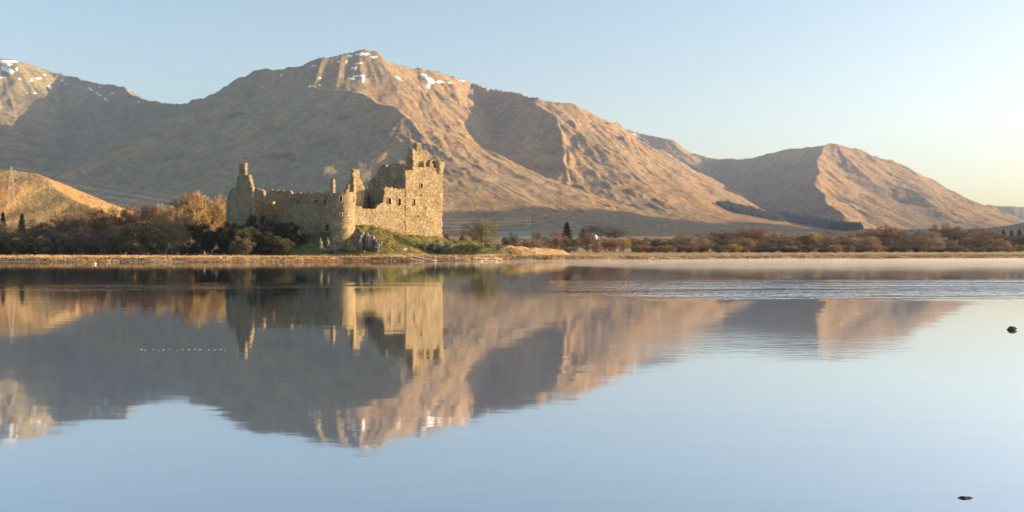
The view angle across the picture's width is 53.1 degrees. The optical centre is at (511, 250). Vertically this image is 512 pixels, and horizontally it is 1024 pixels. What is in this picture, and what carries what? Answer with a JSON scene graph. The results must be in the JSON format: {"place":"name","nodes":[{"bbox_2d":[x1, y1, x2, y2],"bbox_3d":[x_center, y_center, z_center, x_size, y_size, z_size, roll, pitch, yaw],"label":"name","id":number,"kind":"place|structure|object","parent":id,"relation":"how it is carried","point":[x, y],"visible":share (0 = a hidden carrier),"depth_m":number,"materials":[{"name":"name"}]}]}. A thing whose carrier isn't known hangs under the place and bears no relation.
{"place":"outdoors","nodes":[
{"label":"outdoors","id":0,"kind":"place"},
{"bbox_2d":[0,259,1023,511],"bbox_3d":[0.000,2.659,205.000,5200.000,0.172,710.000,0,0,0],"label":"water","id":1,"kind":"structure","parent":0,"point":[854,385],"depth_m":20.39,"materials":[{"name":"blue liquid"}]},
{"bbox_2d":[403,254,498,260],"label":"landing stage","id":2,"kind":"object","parent":1,"relation":"in","point":[451,260],"visible":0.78,"depth_m":260.93,"materials":[{"name":"brown wood"}]},
{"bbox_2d":[0,49,1023,243],"bbox_3d":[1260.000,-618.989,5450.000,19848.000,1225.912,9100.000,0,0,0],"label":"hills","id":3,"kind":"structure","parent":0,"point":[517,159],"depth_m":4489.32,"materials":[{"name":"brown stone"}]},
{"bbox_2d":[5,167,16,205],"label":"pylon","id":4,"kind":"object","parent":3,"relation":"on","point":[11,187],"visible":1,"depth_m":1234.02,"materials":[{"name":"metal"}]},
{"bbox_2d":[9,168,530,229],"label":"power line","id":5,"kind":"object","parent":4,"relation":"hanging from","point":[212,206],"visible":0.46,"depth_m":1304.89,"materials":[{"name":"metal"}]},
{"bbox_2d":[716,200,863,230],"bbox_3d":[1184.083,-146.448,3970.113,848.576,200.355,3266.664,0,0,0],"label":"conifer plantation","id":6,"kind":"object","parent":3,"relation":"on","point":[770,214],"visible":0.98,"depth_m":4500.18,"materials":[{"name":"plant"}]},
{"bbox_2d":[0,225,1023,261],"bbox_3d":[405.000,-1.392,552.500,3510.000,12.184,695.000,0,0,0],"label":"ground","id":7,"kind":"structure","parent":0,"point":[302,249],"depth_m":299.49,"materials":[{"name":"brown soil"}]},
{"bbox_2d":[0,234,12,254],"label":"shrub","id":8,"kind":"object","parent":7,"relation":"on","point":[2,243],"visible":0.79,"depth_m":300.81,"materials":[{"name":"green plant"}]},
{"bbox_2d":[0,224,24,253],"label":"bare tree","id":9,"kind":"object","parent":7,"relation":"on","point":[10,229],"visible":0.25,"depth_m":324.35,"materials":[{"name":"brown plant"}]},
{"bbox_2d":[4,231,38,254],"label":"shrub","id":10,"kind":"object","parent":7,"relation":"on","point":[16,241],"visible":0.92,"depth_m":297.84,"materials":[{"name":"green plant"}]},
{"bbox_2d":[20,219,43,243],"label":"bare tree","id":11,"kind":"object","parent":7,"relation":"on","point":[33,227],"visible":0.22,"depth_m":348.83,"materials":[{"name":"brown plant"}]},
{"bbox_2d":[31,236,54,254],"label":"shrub","id":12,"kind":"object","parent":7,"relation":"on","point":[44,245],"visible":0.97,"depth_m":296.80,"materials":[{"name":"green plant"}]},
{"bbox_2d":[29,217,61,249],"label":"bare tree","id":13,"kind":"object","parent":7,"relation":"on","point":[42,225],"visible":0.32,"depth_m":338.97,"materials":[{"name":"brown plant"}]},
{"bbox_2d":[39,226,66,254],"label":"bare tree","id":14,"kind":"object","parent":7,"relation":"on","point":[50,236],"visible":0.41,"depth_m":311.15,"materials":[{"name":"brown plant"}]},
{"bbox_2d":[49,210,73,253],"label":"bare tree","id":15,"kind":"object","parent":7,"relation":"on","point":[56,217],"visible":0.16,"depth_m":348.89,"materials":[{"name":"brown plant"}]},
{"bbox_2d":[52,233,75,254],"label":"shrub","id":16,"kind":"object","parent":7,"relation":"on","point":[62,244],"visible":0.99,"depth_m":298.60,"materials":[{"name":"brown plant"}]},
{"bbox_2d":[54,203,92,254],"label":"bare tree","id":17,"kind":"object","parent":7,"relation":"on","point":[75,221],"visible":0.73,"depth_m":333.42,"materials":[{"name":"brown plant"}]},
{"bbox_2d":[67,226,98,254],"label":"bare tree","id":18,"kind":"object","parent":7,"relation":"on","point":[80,234],"visible":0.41,"depth_m":307.67,"materials":[{"name":"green plant"}]},
{"bbox_2d":[71,236,103,254],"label":"shrub","id":19,"kind":"object","parent":7,"relation":"on","point":[88,245],"visible":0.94,"depth_m":297.27,"materials":[{"name":"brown plant"}]},
{"bbox_2d":[73,204,108,237],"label":"bare tree","id":20,"kind":"object","parent":7,"relation":"on","point":[92,219],"visible":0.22,"depth_m":344.07,"materials":[{"name":"brown plant"}]},
{"bbox_2d":[85,212,117,254],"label":"bare tree","id":21,"kind":"object","parent":7,"relation":"on","point":[101,225],"visible":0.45,"depth_m":328.64,"materials":[{"name":"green plant"}]},
{"bbox_2d":[94,229,120,254],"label":"bare tree","id":22,"kind":"object","parent":7,"relation":"on","point":[104,233],"visible":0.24,"depth_m":304.76,"materials":[{"name":"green plant"}]},
{"bbox_2d":[97,236,120,254],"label":"shrub","id":23,"kind":"object","parent":7,"relation":"on","point":[111,248],"visible":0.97,"depth_m":290.99,"materials":[{"name":"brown plant"}]},
{"bbox_2d":[106,224,133,254],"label":"bare tree","id":24,"kind":"object","parent":7,"relation":"on","point":[112,230],"visible":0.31,"depth_m":299.54,"materials":[{"name":"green plant"}]},
{"bbox_2d":[107,206,135,241],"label":"bare tree","id":25,"kind":"object","parent":7,"relation":"on","point":[120,221],"visible":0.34,"depth_m":349.07,"materials":[{"name":"brown plant"}]},
{"bbox_2d":[118,203,144,243],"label":"bare tree","id":26,"kind":"object","parent":7,"relation":"on","point":[134,219],"visible":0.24,"depth_m":352.81,"materials":[{"name":"brown plant"}]},
{"bbox_2d":[113,220,168,254],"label":"shrub","id":27,"kind":"object","parent":7,"relation":"on","point":[143,246],"visible":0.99,"depth_m":288.96,"materials":[{"name":"green plant"}]},
{"bbox_2d":[135,203,158,254],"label":"bare tree","id":28,"kind":"object","parent":7,"relation":"on","point":[144,216],"visible":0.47,"depth_m":343.38,"materials":[{"name":"brown plant"}]},
{"bbox_2d":[148,203,166,251],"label":"bare tree","id":29,"kind":"object","parent":7,"relation":"on","point":[158,210],"visible":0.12,"depth_m":360.51,"materials":[{"name":"brown plant"}]},
{"bbox_2d":[150,220,171,254],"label":"bare tree","id":30,"kind":"object","parent":7,"relation":"on","point":[159,225],"visible":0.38,"depth_m":340.77,"materials":[{"name":"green plant"}]},
{"bbox_2d":[156,205,184,246],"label":"bare tree","id":31,"kind":"object","parent":7,"relation":"on","point":[167,215],"visible":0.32,"depth_m":353.86,"materials":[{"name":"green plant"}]},
{"bbox_2d":[162,219,185,254],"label":"bare tree","id":32,"kind":"object","parent":7,"relation":"on","point":[175,231],"visible":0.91,"depth_m":339.05,"materials":[{"name":"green plant"}]},
{"bbox_2d":[167,214,195,247],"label":"bare tree","id":33,"kind":"object","parent":7,"relation":"on","point":[186,221],"visible":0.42,"depth_m":349.24,"materials":[{"name":"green plant"}]},
{"bbox_2d":[174,192,199,253],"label":"bare tree","id":34,"kind":"object","parent":7,"relation":"on","point":[181,202],"visible":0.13,"depth_m":371.25,"materials":[{"name":"brown plant"}]},
{"bbox_2d":[176,191,216,253],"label":"bare tree","id":35,"kind":"object","parent":7,"relation":"on","point":[199,210],"visible":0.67,"depth_m":364.73,"materials":[{"name":"brown plant"}]},
{"bbox_2d":[184,223,210,254],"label":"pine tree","id":36,"kind":"object","parent":7,"relation":"on","point":[196,231],"visible":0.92,"depth_m":297.29,"materials":[{"name":"green plant"}]},
{"bbox_2d":[192,233,215,254],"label":"shrub","id":37,"kind":"object","parent":7,"relation":"on","point":[201,242],"visible":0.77,"depth_m":294.88,"materials":[{"name":"green plant"}]},
{"bbox_2d":[194,225,225,254],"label":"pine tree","id":38,"kind":"object","parent":7,"relation":"on","point":[206,232],"visible":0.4,"depth_m":298.09,"materials":[{"name":"green plant"}]},
{"bbox_2d":[200,193,225,249],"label":"bare tree","id":39,"kind":"object","parent":7,"relation":"on","point":[214,220],"visible":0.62,"depth_m":369.11,"materials":[{"name":"brown plant"}]},
{"bbox_2d":[207,232,226,254],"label":"shrub","id":40,"kind":"object","parent":7,"relation":"on","point":[212,240],"visible":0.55,"depth_m":292.82,"materials":[{"name":"green plant"}]},
{"bbox_2d":[215,221,246,254],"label":"shrub","id":41,"kind":"object","parent":7,"relation":"on","point":[226,238],"visible":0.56,"depth_m":288.06,"materials":[{"name":"green plant"}]},
{"bbox_2d":[228,236,255,255],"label":"shrub","id":42,"kind":"object","parent":7,"relation":"on","point":[241,245],"visible":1,"depth_m":277.35,"materials":[{"name":"brown plant"}]},
{"bbox_2d":[234,226,260,255],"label":"shrub","id":43,"kind":"object","parent":7,"relation":"on","point":[248,233],"visible":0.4,"depth_m":282.18,"materials":[{"name":"green plant"}]},
{"bbox_2d":[244,214,273,250],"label":"shrub","id":44,"kind":"object","parent":7,"relation":"on","point":[251,222],"visible":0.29,"depth_m":299.46,"materials":[{"name":"green plant"}]},
{"bbox_2d":[248,231,279,255],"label":"shrub","id":45,"kind":"object","parent":7,"relation":"on","point":[262,245],"visible":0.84,"depth_m":282.61,"materials":[{"name":"green plant"}]},
{"bbox_2d":[253,217,284,244],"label":"shrub","id":46,"kind":"object","parent":7,"relation":"on","point":[270,228],"visible":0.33,"depth_m":296.49,"materials":[{"name":"green plant"}]},
{"bbox_2d":[271,236,295,255],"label":"shrub","id":47,"kind":"object","parent":7,"relation":"on","point":[283,245],"visible":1,"depth_m":281.21,"materials":[{"name":"green plant"}]},
{"bbox_2d":[273,221,299,238],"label":"shrub","id":48,"kind":"object","parent":7,"relation":"on","point":[284,232],"visible":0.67,"depth_m":294.39,"materials":[{"name":"green plant"}]},
{"bbox_2d":[287,233,311,243],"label":"shrub","id":49,"kind":"object","parent":7,"relation":"on","point":[298,239],"visible":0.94,"depth_m":289.07,"materials":[{"name":"green plant"}]},
{"bbox_2d":[326,244,342,253],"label":"rock outcrop","id":50,"kind":"object","parent":7,"relation":"on","point":[334,248],"visible":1,"depth_m":282.96,"materials":[{"name":"grey stone"}]},
{"bbox_2d":[226,143,443,244],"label":"castle","id":51,"kind":"structure","parent":7,"relation":"on","point":[406,198],"depth_m":309.44,"materials":[{"name":"stone"}]},
{"bbox_2d":[354,230,364,249],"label":"rock outcrop","id":52,"kind":"object","parent":7,"relation":"on","point":[359,239],"visible":1,"depth_m":283.15,"materials":[{"name":"grey stone"}]},
{"bbox_2d":[364,232,374,249],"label":"rock outcrop","id":53,"kind":"object","parent":7,"relation":"on","point":[369,241],"visible":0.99,"depth_m":283.21,"materials":[{"name":"grey stone"}]},
{"bbox_2d":[373,238,381,252],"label":"rock outcrop","id":54,"kind":"object","parent":7,"relation":"on","point":[377,244],"visible":1,"depth_m":282.89,"materials":[{"name":"grey stone"}]},
{"bbox_2d":[307,224,519,255],"bbox_3d":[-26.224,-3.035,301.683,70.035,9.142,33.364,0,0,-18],"label":"knoll grass","id":55,"kind":"structure","parent":7,"relation":"on","point":[406,244],"depth_m":294.97,"materials":[{"name":"green plant"}]},
{"bbox_2d":[427,243,441,252],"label":"boulder","id":56,"kind":"object","parent":7,"relation":"on","point":[434,247],"visible":1,"depth_m":300.96,"materials":[{"name":"grey stone"}]},
{"bbox_2d":[460,217,500,246],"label":"broadleaf tree","id":57,"kind":"object","parent":7,"relation":"on","point":[481,229],"visible":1,"depth_m":299.27,"materials":[{"name":"green plant"}]},
{"bbox_2d":[410,246,556,257],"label":"bracken","id":58,"kind":"object","parent":7,"relation":"on","point":[520,256],"visible":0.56,"depth_m":291.96,"materials":[{"name":"brown plant"}]},
{"bbox_2d":[3,256,1023,261],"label":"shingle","id":59,"kind":"object","parent":7,"relation":"on","point":[490,259],"visible":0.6,"depth_m":285.04,"materials":[{"name":"gravel"}]},
{"bbox_2d":[541,231,571,249],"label":"bare tree","id":60,"kind":"object","parent":7,"relation":"on","point":[557,241],"visible":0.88,"depth_m":479.49,"materials":[{"name":"brown plant"}]},
{"bbox_2d":[559,222,578,251],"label":"spruce tree","id":61,"kind":"object","parent":7,"relation":"on","point":[567,229],"visible":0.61,"depth_m":559.29,"materials":[{"name":"green plant"}]},
{"bbox_2d":[564,239,584,251],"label":"bare tree","id":62,"kind":"object","parent":7,"relation":"on","point":[572,243],"visible":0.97,"depth_m":469.14,"materials":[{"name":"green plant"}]},
{"bbox_2d":[576,231,597,251],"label":"bare tree","id":63,"kind":"object","parent":7,"relation":"on","point":[587,242],"visible":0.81,"depth_m":498.51,"materials":[{"name":"brown plant"}]},
{"bbox_2d":[592,238,617,251],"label":"bare tree","id":64,"kind":"object","parent":7,"relation":"on","point":[602,243],"visible":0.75,"depth_m":489.59,"materials":[{"name":"brown plant"}]},
{"bbox_2d":[604,239,621,251],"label":"bare tree","id":65,"kind":"object","parent":7,"relation":"on","point":[614,245],"visible":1,"depth_m":483.79,"materials":[{"name":"brown plant"}]},
{"bbox_2d":[616,238,632,251],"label":"bare tree","id":66,"kind":"object","parent":7,"relation":"on","point":[624,242],"visible":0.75,"depth_m":499.31,"materials":[{"name":"brown plant"}]},
{"bbox_2d":[630,244,648,252],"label":"shrub","id":67,"kind":"object","parent":7,"relation":"on","point":[638,248],"visible":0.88,"depth_m":444.31,"materials":[{"name":"brown plant"}]},
{"bbox_2d":[655,245,677,252],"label":"shrub","id":68,"kind":"object","parent":7,"relation":"on","point":[665,249],"visible":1,"depth_m":431.45,"materials":[{"name":"brown plant"}]},
{"bbox_2d":[673,236,707,250],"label":"bare tree","id":69,"kind":"object","parent":7,"relation":"on","point":[684,239],"visible":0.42,"depth_m":508.40,"materials":[{"name":"brown plant"}]},
{"bbox_2d":[686,237,714,250],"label":"bare tree","id":70,"kind":"object","parent":7,"relation":"on","point":[701,243],"visible":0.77,"depth_m":499.38,"materials":[{"name":"brown plant"}]},
{"bbox_2d":[695,232,720,248],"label":"bare tree","id":71,"kind":"object","parent":7,"relation":"on","point":[708,237],"visible":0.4,"depth_m":558.15,"materials":[{"name":"brown plant"}]},
{"bbox_2d":[712,229,740,244],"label":"bare tree","id":72,"kind":"object","parent":7,"relation":"on","point":[725,232],"visible":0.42,"depth_m":568.34,"materials":[{"name":"brown plant"}]},
{"bbox_2d":[721,244,742,252],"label":"shrub","id":73,"kind":"object","parent":7,"relation":"on","point":[731,248],"visible":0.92,"depth_m":446.44,"materials":[{"name":"brown plant"}]},
{"bbox_2d":[731,237,757,251],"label":"bare tree","id":74,"kind":"object","parent":7,"relation":"on","point":[744,245],"visible":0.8,"depth_m":499.26,"materials":[{"name":"brown plant"}]},
{"bbox_2d":[739,227,773,249],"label":"bare tree","id":75,"kind":"object","parent":7,"relation":"on","point":[755,235],"visible":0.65,"depth_m":567.92,"materials":[{"name":"brown plant"}]},
{"bbox_2d":[762,231,785,246],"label":"bare tree","id":76,"kind":"object","parent":7,"relation":"on","point":[767,240],"visible":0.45,"depth_m":538.78,"materials":[{"name":"brown plant"}]},
{"bbox_2d":[766,234,795,251],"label":"bare tree","id":77,"kind":"object","parent":7,"relation":"on","point":[778,238],"visible":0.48,"depth_m":529.51,"materials":[{"name":"brown plant"}]},
{"bbox_2d":[777,237,803,247],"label":"bare tree","id":78,"kind":"object","parent":7,"relation":"on","point":[789,242],"visible":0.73,"depth_m":519.19,"materials":[{"name":"brown plant"}]},
{"bbox_2d":[796,234,814,247],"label":"bare tree","id":79,"kind":"object","parent":7,"relation":"on","point":[805,242],"visible":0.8,"depth_m":558.77,"materials":[{"name":"brown plant"}]},
{"bbox_2d":[802,232,825,251],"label":"bare tree","id":80,"kind":"object","parent":7,"relation":"on","point":[818,239],"visible":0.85,"depth_m":556.39,"materials":[{"name":"brown plant"}]},
{"bbox_2d":[816,231,840,248],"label":"bare tree","id":81,"kind":"object","parent":7,"relation":"on","point":[827,237],"visible":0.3,"depth_m":578.44,"materials":[{"name":"brown plant"}]},
{"bbox_2d":[820,238,842,246],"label":"bare tree","id":82,"kind":"object","parent":7,"relation":"on","point":[833,242],"visible":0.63,"depth_m":529.64,"materials":[{"name":"brown plant"}]},
{"bbox_2d":[827,245,843,252],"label":"shrub","id":83,"kind":"object","parent":7,"relation":"on","point":[835,248],"visible":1,"depth_m":453.73,"materials":[{"name":"brown plant"}]},
{"bbox_2d":[828,236,860,247],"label":"bare tree","id":84,"kind":"object","parent":7,"relation":"on","point":[845,241],"visible":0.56,"depth_m":537.48,"materials":[{"name":"brown plant"}]},
{"bbox_2d":[855,236,881,251],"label":"bare tree","id":85,"kind":"object","parent":7,"relation":"on","point":[868,240],"visible":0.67,"depth_m":517.08,"materials":[{"name":"brown plant"}]},
{"bbox_2d":[865,244,888,251],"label":"shrub","id":86,"kind":"object","parent":7,"relation":"on","point":[876,248],"visible":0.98,"depth_m":467.09,"materials":[{"name":"brown plant"}]},
{"bbox_2d":[864,224,907,247],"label":"bare tree","id":87,"kind":"object","parent":7,"relation":"on","point":[883,235],"visible":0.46,"depth_m":589.64,"materials":[{"name":"brown plant"}]},
{"bbox_2d":[876,237,901,245],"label":"bare tree","id":88,"kind":"object","parent":7,"relation":"on","point":[886,241],"visible":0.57,"depth_m":538.39,"materials":[{"name":"brown plant"}]},
{"bbox_2d":[883,244,901,251],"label":"shrub","id":89,"kind":"object","parent":7,"relation":"on","point":[891,248],"visible":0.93,"depth_m":473.15,"materials":[{"name":"brown plant"}]},
{"bbox_2d":[886,229,909,243],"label":"bare tree","id":90,"kind":"object","parent":7,"relation":"on","point":[896,235],"visible":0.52,"depth_m":578.86,"materials":[{"name":"brown plant"}]},
{"bbox_2d":[899,234,920,251],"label":"bare tree","id":91,"kind":"object","parent":7,"relation":"on","point":[911,239],"visible":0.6,"depth_m":557.89,"materials":[{"name":"brown plant"}]},
{"bbox_2d":[918,245,937,251],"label":"shrub","id":92,"kind":"object","parent":7,"relation":"on","point":[924,249],"visible":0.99,"depth_m":476.01,"materials":[{"name":"brown plant"}]},
{"bbox_2d":[914,231,942,247],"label":"bare tree","id":93,"kind":"object","parent":7,"relation":"on","point":[930,233],"visible":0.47,"depth_m":577.45,"materials":[{"name":"brown plant"}]},
{"bbox_2d":[922,236,948,249],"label":"bare tree","id":94,"kind":"object","parent":7,"relation":"on","point":[940,243],"visible":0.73,"depth_m":537.59,"materials":[{"name":"brown plant"}]},
{"bbox_2d":[929,223,949,238],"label":"bare tree","id":95,"kind":"object","parent":7,"relation":"on","point":[933,226],"visible":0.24,"depth_m":608.06,"materials":[{"name":"brown plant"}]},
{"bbox_2d":[936,228,960,247],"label":"bare tree","id":96,"kind":"object","parent":7,"relation":"on","point":[947,233],"visible":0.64,"depth_m":597.83,"materials":[{"name":"brown plant"}]},
{"bbox_2d":[944,246,970,251],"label":"shrub","id":97,"kind":"object","parent":7,"relation":"on","point":[958,248],"visible":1,"depth_m":471.58,"materials":[{"name":"brown plant"}]},
{"bbox_2d":[954,228,978,245],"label":"bare tree","id":98,"kind":"object","parent":7,"relation":"on","point":[962,232],"visible":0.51,"depth_m":599.16,"materials":[{"name":"brown plant"}]},
{"bbox_2d":[959,236,983,251],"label":"bare tree","id":99,"kind":"object","parent":7,"relation":"on","point":[972,242],"visible":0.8,"depth_m":528.07,"materials":[{"name":"brown plant"}]},
{"bbox_2d":[970,236,996,251],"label":"bare tree","id":100,"kind":"object","parent":7,"relation":"on","point":[984,239],"visible":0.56,"depth_m":528.20,"materials":[{"name":"brown plant"}]},
{"bbox_2d":[979,239,1012,251],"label":"shrub","id":101,"kind":"object","parent":7,"relation":"on","point":[998,243],"visible":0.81,"depth_m":518.19,"materials":[{"name":"brown plant"}]},
{"bbox_2d":[1002,234,1023,246],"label":"bare tree","id":102,"kind":"object","parent":7,"relation":"on","point":[1018,242],"visible":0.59,"depth_m":587.49,"materials":[{"name":"brown plant"}]},
{"bbox_2d":[0,248,1023,261],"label":"reed grass","id":103,"kind":"structure","parent":0,"point":[379,257],"depth_m":281.84,"materials":[{"name":"brown plant"}]},
{"bbox_2d":[0,0,1023,206],"label":"sky","id":104,"kind":"structure","parent":0,"point":[934,89],"materials":[{"name":"blue"}]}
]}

